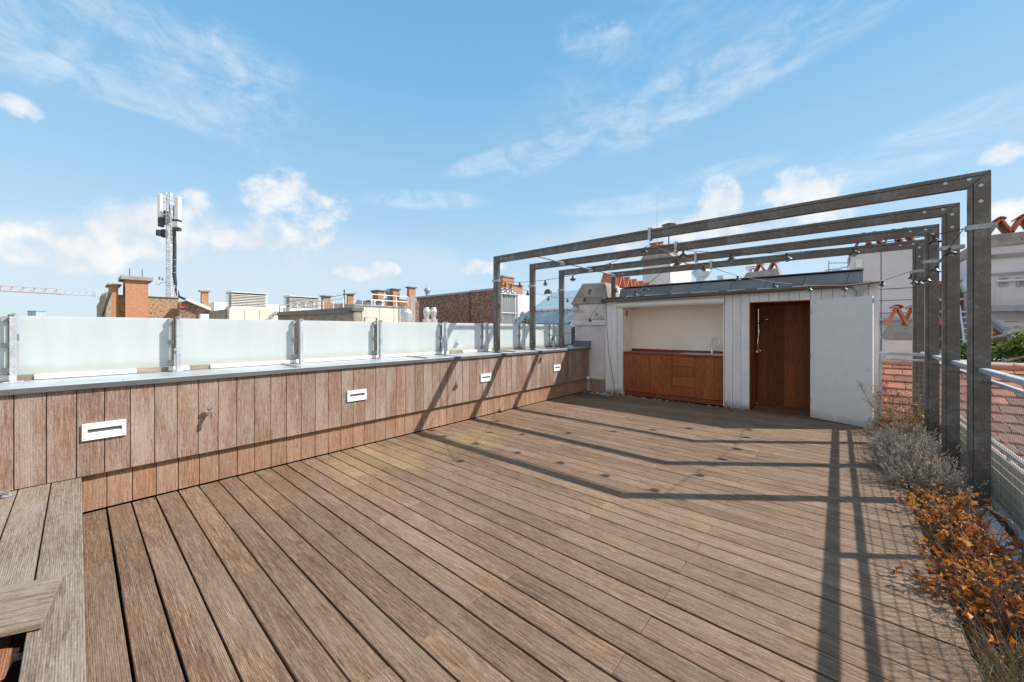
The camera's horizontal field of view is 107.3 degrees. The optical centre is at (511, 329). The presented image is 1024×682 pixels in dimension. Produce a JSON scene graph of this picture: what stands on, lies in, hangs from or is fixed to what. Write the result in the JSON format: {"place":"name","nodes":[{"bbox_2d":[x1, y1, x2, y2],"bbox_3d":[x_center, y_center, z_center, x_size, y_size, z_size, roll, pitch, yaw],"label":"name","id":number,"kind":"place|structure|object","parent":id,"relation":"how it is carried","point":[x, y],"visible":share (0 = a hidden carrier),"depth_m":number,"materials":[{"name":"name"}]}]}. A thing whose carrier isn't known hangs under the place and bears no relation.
{"place":"outdoors","nodes":[
{"label":"outdoors","id":0,"kind":"place"},
{"bbox_2d":[28,311,46,315],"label":"distant roof box","id":1,"kind":"object","parent":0,"point":[36,313],"visible":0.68,"depth_m":59.52,"materials":[{"name":"white metal"}]},
{"bbox_2d":[273,307,363,357],"bbox_3d":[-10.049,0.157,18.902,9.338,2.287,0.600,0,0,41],"label":"flat roof building","id":2,"kind":"structure","parent":0,"point":[344,314],"depth_m":17.70,"materials":[{"name":"paint"}]},
{"bbox_2d":[283,295,320,311],"bbox_3d":[-12.676,-1.442,22.759,1.011,1.156,1.758,0,0,41],"label":"louvre box","id":3,"kind":"object","parent":2,"relation":"on","point":[290,299],"visible":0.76,"depth_m":22.34,"materials":[{"name":"metal"}]},
{"bbox_2d":[279,298,343,311],"bbox_3d":[-10.633,-1.185,19.543,8.219,0.483,0.052,0,0,41],"label":"roof railing","id":4,"kind":"object","parent":2,"relation":"on","point":[305,306],"visible":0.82,"depth_m":19.11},
{"bbox_2d":[331,298,418,321],"bbox_3d":[-8.453,-0.279,23.398,5.133,3.157,1.971,0,0,-9],"label":"chimney","id":5,"kind":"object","parent":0,"point":[403,304],"depth_m":23.60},
{"bbox_2d":[0,0,1023,333],"label":"sky","id":6,"kind":"structure","parent":0,"point":[308,148],"materials":[{"name":"blue"}]},
{"label":"ground","id":7,"kind":"structure","parent":0,"visible":0},
{"bbox_2d":[0,286,97,296],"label":"tower crane","id":8,"kind":"object","parent":7,"relation":"on","point":[44,292],"visible":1,"depth_m":149.96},
{"bbox_2d":[5,341,329,375],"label":"city block","id":9,"kind":"structure","parent":7,"relation":"on","point":[113,369],"depth_m":14.30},
{"bbox_2d":[105,283,121,316],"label":"brick chimney","id":10,"kind":"object","parent":9,"relation":"on","point":[113,288],"visible":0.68,"depth_m":24.71,"materials":[{"name":"brick"}]},
{"bbox_2d":[118,268,152,317],"bbox_3d":[-25.804,-1.379,25.805,2.441,5.358,1.528,0,0,41],"label":"brick chimney","id":11,"kind":"object","parent":9,"relation":"on","point":[135,290],"visible":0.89,"depth_m":25.13,"materials":[{"name":"brick"}]},
{"bbox_2d":[97,291,178,346],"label":"brick building","id":12,"kind":"structure","parent":9,"relation":"on","point":[162,307],"depth_m":26.35,"materials":[{"name":"brown brick"}]},
{"bbox_2d":[155,192,185,299],"bbox_3d":[-27.177,-5.842,29.933,2.361,10.185,1.031,0,0,8],"label":"telecom mast","id":13,"kind":"object","parent":12,"relation":"on","point":[172,216],"visible":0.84,"depth_m":29.87,"materials":[{"name":"metal"}]},
{"bbox_2d":[177,298,210,318],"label":"brick shed","id":14,"kind":"structure","parent":9,"relation":"on","point":[189,308],"depth_m":26.57,"materials":[{"name":"brick"}]},
{"bbox_2d":[198,290,210,303],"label":"brick chimney","id":15,"kind":"object","parent":9,"relation":"on","point":[204,296],"visible":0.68,"depth_m":27.51,"materials":[{"name":"brick"}]},
{"bbox_2d":[209,309,272,319],"bbox_3d":[-15.101,0.137,20.899,4.200,2.326,2.011,0,0,41],"label":"panel podium","id":16,"kind":"object","parent":9,"relation":"on","point":[250,314],"visible":0.36,"depth_m":19.53,"materials":[{"name":"paint"}]},
{"bbox_2d":[225,291,267,309],"bbox_3d":[-14.584,-1.544,20.712,1.213,1.023,1.690,0,0,41],"label":"louvre box","id":17,"kind":"object","parent":16,"relation":"on","point":[246,300],"visible":0.95,"depth_m":20.29,"materials":[{"name":"metal"}]},
{"bbox_2d":[211,302,284,319],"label":"roof block","id":18,"kind":"structure","parent":9,"relation":"on","point":[215,306],"depth_m":22.03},
{"bbox_2d":[266,310,278,319],"bbox_3d":[-12.641,-0.753,19.982,0.252,0.562,0.715,0,0,18],"label":"roof ladder","id":19,"kind":"object","parent":9,"relation":"on","point":[272,315],"visible":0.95,"depth_m":19.92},
{"bbox_2d":[319,295,331,308],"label":"brick chimney","id":20,"kind":"object","parent":9,"relation":"on","point":[326,302],"visible":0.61,"depth_m":20.44,"materials":[{"name":"brick"}]},
{"bbox_2d":[346,293,354,304],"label":"brick chimney","id":21,"kind":"object","parent":9,"relation":"on","point":[350,298],"visible":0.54,"depth_m":20.39,"materials":[{"name":"brick"}]},
{"bbox_2d":[341,304,408,355],"bbox_3d":[-6.634,0.082,18.413,1.353,2.437,2.818,0,0,41],"label":"plant room","id":22,"kind":"object","parent":9,"relation":"on","point":[371,313],"visible":0.35,"depth_m":17.92,"materials":[{"name":"paint"}]},
{"bbox_2d":[351,300,362,303],"bbox_3d":[-7.336,-1.229,17.854,0.325,0.332,0.444,0,0,41],"label":"condenser unit","id":23,"kind":"object","parent":22,"relation":"on","point":[357,302],"visible":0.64,"depth_m":17.73,"materials":[{"name":"metal"}]},
{"bbox_2d":[362,300,370,304],"bbox_3d":[-7.031,-1.256,18.206,0.325,0.332,0.380,0,0,41],"label":"condenser unit","id":24,"kind":"object","parent":22,"relation":"on","point":[367,302],"visible":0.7,"depth_m":18.07,"materials":[{"name":"metal"}]},
{"bbox_2d":[372,300,382,304],"bbox_3d":[-6.665,-1.283,18.627,0.325,0.331,0.512,0,0,41],"label":"condenser unit","id":25,"kind":"object","parent":22,"relation":"on","point":[374,302],"visible":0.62,"depth_m":18.46,"materials":[{"name":"metal"}]},
{"bbox_2d":[371,294,407,306],"bbox_3d":[-6.026,-1.413,18.697,0.053,0.553,2.051,0,0,41],"label":"roof railing","id":26,"kind":"object","parent":22,"relation":"on","point":[384,300],"visible":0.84,"depth_m":18.50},
{"bbox_2d":[370,290,385,299],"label":"brick chimney","id":27,"kind":"object","parent":9,"relation":"on","point":[378,297],"visible":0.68,"depth_m":20.72,"materials":[{"name":"brick"}]},
{"bbox_2d":[389,288,400,305],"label":"brick chimney","id":28,"kind":"object","parent":9,"relation":"on","point":[394,292],"visible":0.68,"depth_m":21.37,"materials":[{"name":"brick"}]},
{"bbox_2d":[385,288,390,305],"bbox_3d":[-7.027,-1.760,21.664,0.560,1.161,0.546,0,0,41],"label":"flue cowl","id":29,"kind":"object","parent":28,"relation":"attached to","point":[388,292],"visible":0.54,"depth_m":21.52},
{"bbox_2d":[400,308,411,321],"bbox_3d":[-3.720,0.002,13.265,0.423,1.470,0.416,0,0,41],"label":"silver vent","id":30,"kind":"object","parent":9,"relation":"on","point":[406,314],"visible":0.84,"depth_m":13.13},
{"bbox_2d":[405,286,416,321],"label":"brick chimney","id":31,"kind":"object","parent":9,"relation":"on","point":[410,291],"visible":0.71,"depth_m":21.57,"materials":[{"name":"brick"}]},
{"bbox_2d":[423,307,430,322],"bbox_3d":[-3.429,-0.284,15.129,0.309,1.211,0.301,0,0,41],"label":"silver vent","id":32,"kind":"object","parent":9,"relation":"on","point":[426,311],"visible":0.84,"depth_m":15.03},
{"bbox_2d":[430,307,437,322],"bbox_3d":[-3.204,-0.294,15.388,0.314,1.221,0.306,0,0,41],"label":"silver vent","id":33,"kind":"object","parent":9,"relation":"on","point":[433,311],"visible":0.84,"depth_m":15.29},
{"bbox_2d":[415,288,492,338],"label":"brick wall","id":34,"kind":"structure","parent":9,"relation":"on","point":[473,306],"depth_m":25.46,"materials":[{"name":"brick"}]},
{"bbox_2d":[424,288,430,295],"bbox_3d":[-6.382,-2.558,28.427,0.520,1.161,0.507,0,0,41],"label":"flue cowl","id":35,"kind":"object","parent":34,"relation":"on","point":[427,291],"visible":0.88,"depth_m":28.28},
{"bbox_2d":[500,275,514,323],"bbox_3d":[-0.303,-0.734,19.754,0.436,4.068,0.983,0,0,41],"label":"brick chimney","id":36,"kind":"object","parent":9,"relation":"on","point":[504,278],"visible":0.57,"depth_m":19.42,"materials":[{"name":"brick"}]},
{"bbox_2d":[500,288,518,323],"bbox_3d":[-0.170,-0.246,15.962,0.233,3.092,1.124,0,0,41],"label":"flue cluster","id":37,"kind":"object","parent":9,"relation":"on","point":[508,296],"visible":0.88,"depth_m":15.99,"materials":[{"name":"metal"}]},
{"bbox_2d":[508,284,523,294],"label":"brick chimney","id":38,"kind":"object","parent":9,"relation":"on","point":[518,290],"visible":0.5,"depth_m":19.55,"materials":[{"name":"brick"}]},
{"bbox_2d":[515,294,528,318],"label":"white wall","id":39,"kind":"structure","parent":9,"relation":"on","point":[523,304],"depth_m":17.67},
{"bbox_2d":[513,290,578,344],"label":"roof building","id":40,"kind":"structure","parent":9,"relation":"on","point":[547,312],"depth_m":15.95,"materials":[{"name":"stone"}]},
{"bbox_2d":[401,339,1023,403],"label":"city block","id":41,"kind":"structure","parent":7,"relation":"on","point":[994,360],"depth_m":7.46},
{"bbox_2d":[411,295,414,321],"bbox_3d":[-4.928,-1.051,18.742,0.057,1.361,0.225,0,0,41],"label":"roof ladder","id":42,"kind":"object","parent":41,"relation":"on","point":[413,307],"visible":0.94,"depth_m":18.75,"materials":[{"name":"metal"}]},
{"bbox_2d":[521,314,528,323],"bbox_3d":[0.581,-0.238,15.040,0.572,0.746,0.582,0,0,41],"label":"tree","id":43,"kind":"object","parent":41,"relation":"on","point":[526,318],"visible":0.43,"depth_m":14.99,"materials":[{"name":"green plant"}]},
{"bbox_2d":[601,272,655,294],"bbox_3d":[4.785,1.734,15.023,0.450,7.531,4.787,0,0,41],"label":"chimney","id":44,"kind":"object","parent":41,"relation":"on","point":[624,281],"visible":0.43,"depth_m":14.06,"materials":[{"name":"brick"}]},
{"bbox_2d":[641,223,690,284],"bbox_3d":[8.762,0.891,20.797,1.821,13.217,3.945,0,0,41],"label":"chimney","id":45,"kind":"object","parent":41,"relation":"on","point":[674,277],"visible":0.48,"depth_m":19.61,"materials":[{"name":"paint"}]},
{"bbox_2d":[692,269,710,280],"bbox_3d":[5.561,-1.293,11.060,0.520,1.028,0.507,0,0,41],"label":"roof vent","id":46,"kind":"object","parent":41,"relation":"on","point":[700,275],"visible":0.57,"depth_m":10.91,"materials":[{"name":"silver metal"}]},
{"bbox_2d":[744,262,781,277],"bbox_3d":[8.072,1.158,12.127,1.095,6.684,0.948,0,0,41],"label":"chimney","id":47,"kind":"object","parent":41,"relation":"on","point":[770,271],"visible":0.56,"depth_m":11.89,"materials":[{"name":"paint"}]},
{"bbox_2d":[825,258,849,270],"bbox_3d":[8.499,-1.650,9.837,0.506,0.360,0.190,0,0,41],"label":"roof antenna","id":48,"kind":"object","parent":41,"relation":"on","point":[839,268],"visible":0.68,"depth_m":9.76,"materials":[{"name":"grey metal"}]},
{"bbox_2d":[880,304,940,358],"bbox_3d":[8.146,0.598,7.708,0.847,2.205,0.892,0,0,41],"label":"chimney","id":49,"kind":"object","parent":41,"relation":"on","point":[896,338],"visible":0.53,"depth_m":7.57,"materials":[{"name":"white paint"}]},
{"bbox_2d":[960,306,966,342],"bbox_3d":[10.470,0.052,8.526,0.376,1.210,0.654,0,0,41],"label":"ladder","id":50,"kind":"object","parent":41,"relation":"on","point":[962,327],"visible":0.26,"depth_m":8.67,"materials":[{"name":"metal"}]},
{"bbox_2d":[960,328,1023,361],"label":"leafy bush","id":51,"kind":"object","parent":41,"relation":"on","point":[994,349],"visible":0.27,"depth_m":7.07,"materials":[{"name":"green plant"}]},
{"bbox_2d":[961,329,1023,344],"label":"handrail","id":52,"kind":"object","parent":41,"relation":"on","point":[999,336],"visible":0.39,"depth_m":7.38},
{"bbox_2d":[991,319,1023,355],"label":"lean to","id":53,"kind":"object","parent":41,"relation":"on","point":[1000,327],"visible":0.23,"depth_m":9.01,"materials":[{"name":"metal"}]},
{"bbox_2d":[991,329,1023,362],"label":"leafy bush","id":54,"kind":"object","parent":41,"relation":"on","point":[1013,344],"visible":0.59,"depth_m":6.95,"materials":[{"name":"green plant"}]},
{"bbox_2d":[995,356,1023,361],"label":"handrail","id":55,"kind":"object","parent":41,"relation":"on","point":[1012,359],"visible":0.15,"depth_m":6.88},
{"bbox_2d":[848,227,914,349],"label":"white tower","id":56,"kind":"structure","parent":7,"relation":"on","point":[881,267],"depth_m":10.63,"materials":[{"name":"paint"}]},
{"bbox_2d":[882,360,1023,469],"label":"tiled roof house","id":57,"kind":"structure","parent":7,"relation":"on","point":[905,367],"depth_m":5.97,"materials":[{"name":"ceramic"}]},
{"bbox_2d":[939,276,966,347],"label":"brown building","id":58,"kind":"structure","parent":7,"relation":"on","point":[963,286],"depth_m":11.71,"materials":[{"name":"paint"}]},
{"bbox_2d":[960,214,1023,341],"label":"white building","id":59,"kind":"structure","parent":7,"relation":"on","point":[1007,273],"depth_m":9.60,"materials":[{"name":"paint"}]},
{"bbox_2d":[999,277,1007,285],"bbox_3d":[12.545,-1.214,9.605,0.135,0.229,0.046,0,0,41],"label":"window","id":60,"kind":"structure","parent":59,"relation":"in","point":[1000,278],"depth_m":9.60,"materials":[{"name":"grey glass"}]},
{"bbox_2d":[1017,277,1023,285],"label":"window","id":61,"kind":"structure","parent":59,"relation":"in","point":[1019,283],"depth_m":9.42,"materials":[{"name":"grey glass"}]},
{"bbox_3d":[-0.480,11.660,2.996,6.850,19.680,15.900,0,0,41],"label":"terrace building","id":62,"kind":"object","parent":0,"visible":0},
{"bbox_2d":[0,341,590,539],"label":"parapet wall","id":63,"kind":"structure","parent":62,"relation":"on","point":[175,439],"depth_m":3.81,"materials":[{"name":"brown wood"}]},
{"bbox_2d":[82,419,125,440],"bbox_3d":[-3.359,0.829,3.105,0.023,0.133,0.248,0,0,41],"label":"wall light","id":64,"kind":"object","parent":63,"relation":"attached to","point":[100,430],"visible":1,"depth_m":3.10,"materials":[{"name":"metal"}]},
{"bbox_2d":[205,407,212,419],"bbox_3d":[-2.885,0.799,3.593,0.103,0.118,0.052,0,0,41],"label":"garden tap","id":65,"kind":"object","parent":63,"relation":"attached to","point":[208,411],"visible":1,"depth_m":3.57,"materials":[{"name":"silver metal"}]},
{"bbox_2d":[0,344,567,381],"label":"kerb strip","id":66,"kind":"object","parent":63,"relation":"on","point":[92,373],"visible":0.9,"depth_m":4.04,"materials":[{"name":"metal"}]},
{"bbox_2d":[0,313,570,383],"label":"glass balustrade","id":67,"kind":"object","parent":63,"relation":"on","point":[52,344],"visible":0.98,"depth_m":4.05,"materials":[{"name":"glass"}]},
{"bbox_2d":[347,389,366,401],"bbox_3d":[-1.948,0.829,4.733,0.023,0.133,0.248,0,0,41],"label":"wall light","id":68,"kind":"object","parent":63,"relation":"attached to","point":[356,395],"visible":1,"depth_m":4.73,"materials":[{"name":"metal"}]},
{"bbox_2d":[480,373,490,381],"bbox_3d":[-0.449,0.829,6.463,0.023,0.133,0.250,0,0,41],"label":"wall light","id":69,"kind":"object","parent":63,"relation":"attached to","point":[485,377],"visible":1,"depth_m":6.45,"materials":[{"name":"metal"}]},
{"bbox_2d":[553,364,560,370],"bbox_3d":[0.970,0.829,8.099,0.023,0.133,0.254,0,0,41],"label":"wall light","id":70,"kind":"object","parent":63,"relation":"attached to","point":[557,367],"visible":1,"depth_m":8.10,"materials":[{"name":"metal"}]},
{"bbox_2d":[5,393,811,681],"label":"deck substructure","id":71,"kind":"object","parent":62,"relation":"on","point":[13,673],"depth_m":1.97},
{"bbox_2d":[82,391,981,681],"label":"deck","id":72,"kind":"structure","parent":71,"relation":"on","point":[590,537],"depth_m":2.42,"materials":[{"name":"brown wood"}]},
{"bbox_2d":[0,478,86,681],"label":"raised platform","id":73,"kind":"structure","parent":72,"relation":"on","point":[54,648],"depth_m":1.87,"materials":[{"name":"brown wood"}]},
{"bbox_2d":[0,490,13,497],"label":"floor latch","id":74,"kind":"object","parent":73,"relation":"on","point":[4,493],"visible":1,"depth_m":2.66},
{"bbox_2d":[0,575,62,637],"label":"loose board","id":75,"kind":"object","parent":73,"relation":"on","point":[25,606],"visible":1,"depth_m":1.59,"materials":[{"name":"brown wood"}]},
{"bbox_2d":[584,391,742,409],"bbox_3d":[2.961,1.492,7.992,3.532,0.007,0.359,0,0,41],"label":"debris","id":76,"kind":"object","parent":72,"relation":"on","point":[652,399],"visible":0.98,"depth_m":8.50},
{"bbox_2d":[603,268,880,427],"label":"garden shed","id":77,"kind":"structure","parent":72,"relation":"on","point":[818,354],"depth_m":7.16,"materials":[{"name":"white paint"}]},
{"bbox_2d":[537,299,605,340],"bbox_3d":[1.348,-0.230,8.308,2.013,0.947,0.106,0,0,-32],"label":"light string","id":78,"kind":"object","parent":77,"relation":"hanging from","point":[590,320],"visible":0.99,"depth_m":8.39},
{"bbox_2d":[606,312,614,392],"bbox_3d":[2.287,0.430,8.768,0.014,2.101,0.241,0,0,-43],"label":"loose cable","id":79,"kind":"object","parent":77,"relation":"hanging from","point":[608,349],"visible":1,"depth_m":8.80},
{"bbox_2d":[623,348,722,405],"bbox_3d":[3.486,0.973,8.138,2.048,1.035,0.495,0,0,41],"label":"kitchen unit","id":80,"kind":"object","parent":77,"relation":"in","point":[695,376],"visible":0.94,"depth_m":7.91,"materials":[{"name":"brown wood"}]},
{"bbox_2d":[711,337,719,353],"bbox_3d":[4.136,0.327,7.662,0.047,0.354,0.196,0,0,-24],"label":"faucet","id":81,"kind":"object","parent":80,"relation":"on","point":[712,350],"visible":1,"depth_m":7.71,"materials":[{"name":"silver metal"}]},
{"bbox_2d":[755,309,768,352],"bbox_3d":[4.845,0.033,7.406,0.209,0.866,0.361,0,0,67],"label":"shower set","id":82,"kind":"object","parent":77,"relation":"attached to","point":[758,351],"visible":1,"depth_m":7.40,"materials":[{"name":"silver metal"}]},
{"bbox_2d":[810,296,873,427],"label":"wall","id":83,"kind":"structure","parent":77,"relation":"in","point":[841,329],"depth_m":5.95,"materials":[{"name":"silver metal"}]},
{"bbox_2d":[571,282,618,392],"bbox_3d":[2.165,0.273,9.584,0.970,2.854,0.980,0,0,41],"label":"white chimney","id":84,"kind":"object","parent":71,"relation":"on","point":[593,331],"visible":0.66,"depth_m":9.14,"materials":[{"name":"paint"}]},
{"bbox_2d":[492,170,997,513],"bbox_3d":[2.216,0.232,5.529,5.935,3.237,1.119,0,0,41],"label":"pergola frame","id":85,"kind":"object","parent":62,"relation":"on","point":[980,225],"visible":0.95,"depth_m":3.29,"materials":[{"name":"metal"}]},
{"bbox_2d":[502,281,601,302],"bbox_3d":[0.990,-0.757,7.980,0.599,0.293,3.098,0,0,41],"label":"light string","id":86,"kind":"object","parent":85,"relation":"hanging from","point":[527,294],"visible":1,"depth_m":8.10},
{"bbox_2d":[498,244,649,287],"bbox_3d":[0.801,-0.938,6.026,2.818,0.442,0.112,0,0,41],"label":"light string","id":87,"kind":"object","parent":85,"relation":"hanging from","point":[610,267],"visible":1,"depth_m":5.77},
{"bbox_2d":[608,245,681,298],"bbox_3d":[2.006,-0.836,6.485,0.106,0.635,4.716,0,0,4],"label":"light string","id":88,"kind":"object","parent":85,"relation":"hanging from","point":[677,264],"visible":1,"depth_m":5.36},
{"bbox_2d":[650,229,961,261],"bbox_3d":[2.911,-0.941,4.202,2.767,0.434,0.115,0,0,41],"label":"light string","id":89,"kind":"object","parent":85,"relation":"hanging from","point":[934,240],"visible":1,"depth_m":3.79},
{"bbox_2d":[908,229,963,285],"bbox_3d":[5.053,-0.722,4.552,0.119,0.327,3.300,0,0,41],"label":"light string","id":90,"kind":"object","parent":85,"relation":"hanging from","point":[949,253],"visible":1,"depth_m":4.25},
{"bbox_2d":[527,202,964,472],"bbox_3d":[2.930,0.232,6.353,5.935,3.237,1.119,0,0,41],"label":"pergola frame","id":91,"kind":"object","parent":62,"relation":"on","point":[949,214],"visible":0.94,"depth_m":4.15,"materials":[{"name":"metal"}]},
{"bbox_2d":[557,224,940,448],"bbox_3d":[3.644,0.232,7.177,5.935,3.237,1.119,0,0,41],"label":"pergola frame","id":92,"kind":"object","parent":62,"relation":"on","point":[931,260],"visible":0.92,"depth_m":5.02,"materials":[{"name":"metal"}]},
{"bbox_2d":[611,239,923,435],"bbox_3d":[4.331,0.232,7.359,5.135,3.237,0.082,0,0,41],"label":"pergola frame","id":93,"kind":"object","parent":62,"relation":"on","point":[917,248],"visible":0.87,"depth_m":5.86,"materials":[{"name":"metal"}]},
{"bbox_2d":[652,245,907,291],"bbox_3d":[4.004,-0.848,5.463,4.246,0.610,0.106,0,0,-9],"label":"light string","id":94,"kind":"object","parent":93,"relation":"hanging from","point":[774,286],"visible":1,"depth_m":5.46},
{"bbox_2d":[879,352,923,425],"bbox_3d":[5.946,1.028,5.731,0.522,1.345,0.040,0,0,41],"label":"short railing","id":95,"kind":"object","parent":62,"relation":"on","point":[891,353],"visible":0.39,"depth_m":5.82,"materials":[{"name":"metal"}]},
{"bbox_2d":[903,449,1023,681],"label":"planter trough","id":96,"kind":"object","parent":62,"relation":"on","point":[995,524],"depth_m":2.55,"materials":[{"name":"metal"}]},
{"bbox_2d":[863,414,923,438],"bbox_3d":[5.514,1.429,5.358,0.782,0.490,0.747,0,0,41],"label":"dry shrub","id":97,"kind":"object","parent":96,"relation":"in","point":[877,419],"visible":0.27,"depth_m":5.36,"materials":[{"name":"brown plant"}]},
{"bbox_2d":[857,423,940,456],"bbox_3d":[4.806,1.404,4.567,0.814,0.536,0.858,0,0,9],"label":"lavender bush","id":98,"kind":"object","parent":96,"relation":"on","point":[885,434],"visible":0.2,"depth_m":4.66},
{"bbox_2d":[865,416,939,445],"bbox_3d":[5.272,1.420,5.003,0.671,0.504,0.780,0,0,20],"label":"lavender bush","id":99,"kind":"object","parent":96,"relation":"on","point":[907,428],"visible":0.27,"depth_m":5.11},
{"bbox_2d":[852,431,966,484],"bbox_3d":[4.390,1.381,4.099,1.138,0.583,0.717,0,0,-19],"label":"lavender bush","id":100,"kind":"object","parent":96,"relation":"on","point":[918,442],"visible":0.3,"depth_m":4.05,"materials":[{"name":"plant"}]},
{"bbox_2d":[857,375,965,431],"bbox_3d":[5.670,1.183,5.377,1.123,0.982,1.229,0,0,41],"label":"dry shrub","id":101,"kind":"object","parent":96,"relation":"on","point":[894,411],"visible":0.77,"depth_m":5.42,"materials":[{"name":"brown plant"}]},
{"bbox_2d":[860,440,1007,509],"bbox_3d":[4.013,1.379,3.667,0.914,0.586,1.029,0,0,41],"label":"lavender bush","id":102,"kind":"object","parent":96,"relation":"on","point":[898,465],"visible":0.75,"depth_m":3.61,"materials":[{"name":"plant"}]},
{"bbox_2d":[869,603,1023,681],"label":"grass tuft","id":103,"kind":"object","parent":96,"relation":"on","point":[988,675],"visible":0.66,"depth_m":1.73,"materials":[{"name":"plant"}]},
{"bbox_2d":[914,504,984,554],"bbox_3d":[3.302,1.545,2.980,0.554,0.233,1.040,0,0,41],"label":"grass tuft","id":104,"kind":"object","parent":96,"relation":"on","point":[928,532],"visible":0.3,"depth_m":2.92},
{"bbox_2d":[912,486,998,529],"bbox_3d":[3.734,1.533,3.217,0.638,0.257,0.782,0,0,41],"label":"grass tuft","id":105,"kind":"object","parent":96,"relation":"on","point":[958,505],"visible":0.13,"depth_m":3.25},
{"bbox_2d":[889,476,1023,555],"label":"leafy shrub","id":106,"kind":"object","parent":96,"relation":"on","point":[949,505],"visible":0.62,"depth_m":3.01,"materials":[{"name":"orange plant"}]},
{"bbox_2d":[890,532,1023,658],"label":"leafy shrub","id":107,"kind":"object","parent":96,"relation":"in","point":[972,597],"visible":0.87,"depth_m":2.07,"materials":[{"name":"orange plant"}]},
{"bbox_2d":[909,498,1023,596],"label":"leafy shrub","id":108,"kind":"object","parent":96,"relation":"in","point":[973,534],"visible":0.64,"depth_m":2.52,"materials":[{"name":"orange plant"}]},
{"bbox_2d":[920,352,1023,539],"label":"net railing","id":109,"kind":"object","parent":96,"relation":"on","point":[1015,379],"visible":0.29,"depth_m":2.97,"materials":[{"name":"metal"}]},
{"bbox_2d":[951,600,1023,676],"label":"leafy shrub","id":110,"kind":"object","parent":96,"relation":"on","point":[991,639],"visible":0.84,"depth_m":1.80,"materials":[{"name":"brown plant"}]},
{"bbox_2d":[964,491,1023,562],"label":"bare branch","id":111,"kind":"object","parent":96,"relation":"on","point":[979,515],"visible":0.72,"depth_m":2.74,"materials":[{"name":"grey plant"}]},
{"bbox_2d":[976,622,1023,681],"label":"grass tuft","id":112,"kind":"object","parent":96,"relation":"on","point":[1006,654],"visible":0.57,"depth_m":1.76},
{"bbox_2d":[960,415,1023,550],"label":"profile sheet wall","id":113,"kind":"structure","parent":62,"relation":"attached to","point":[1016,492],"depth_m":3.35,"materials":[{"name":"metal"}]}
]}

